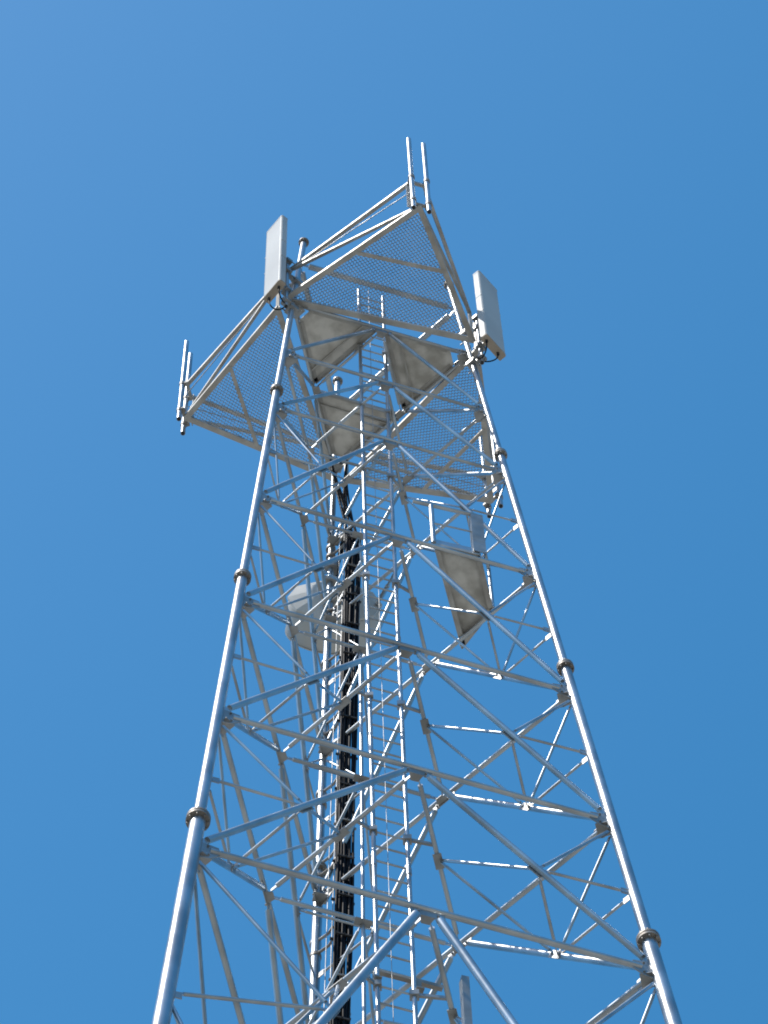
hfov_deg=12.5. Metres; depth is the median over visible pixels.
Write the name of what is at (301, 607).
dish antenna
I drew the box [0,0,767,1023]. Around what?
sky
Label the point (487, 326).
panel antenna
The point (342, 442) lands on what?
floor plate
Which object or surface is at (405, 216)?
platform
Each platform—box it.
[176,293,330,480]
[282,137,475,342]
[344,322,502,517]
[383,975,472,1023]
[412,499,494,648]
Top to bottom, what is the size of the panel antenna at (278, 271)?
3.439 m
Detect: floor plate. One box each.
[298,309,376,383]
[318,390,395,463]
[385,334,466,409]
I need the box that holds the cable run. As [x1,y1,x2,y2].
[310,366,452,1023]
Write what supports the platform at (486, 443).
attached to the lattice tower
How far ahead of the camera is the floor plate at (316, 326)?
53.81 m
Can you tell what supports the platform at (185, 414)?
attached to the lattice tower
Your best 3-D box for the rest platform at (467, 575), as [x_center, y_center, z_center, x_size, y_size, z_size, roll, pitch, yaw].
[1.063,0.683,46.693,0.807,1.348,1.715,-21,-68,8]
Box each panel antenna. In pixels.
[263,215,302,318]
[460,270,505,373]
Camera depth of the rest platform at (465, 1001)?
35.27 m
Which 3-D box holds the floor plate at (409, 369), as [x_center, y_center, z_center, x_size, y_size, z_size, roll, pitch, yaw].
[0.668,-2.190,54.014,1.312,0.072,1.308,-2,-67,0]
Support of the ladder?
attached to the lattice tower
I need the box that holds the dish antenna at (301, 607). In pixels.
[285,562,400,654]
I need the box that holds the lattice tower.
[152,237,681,1023]
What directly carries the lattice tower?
on the ground
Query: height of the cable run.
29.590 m
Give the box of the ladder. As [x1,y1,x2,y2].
[355,289,446,1023]

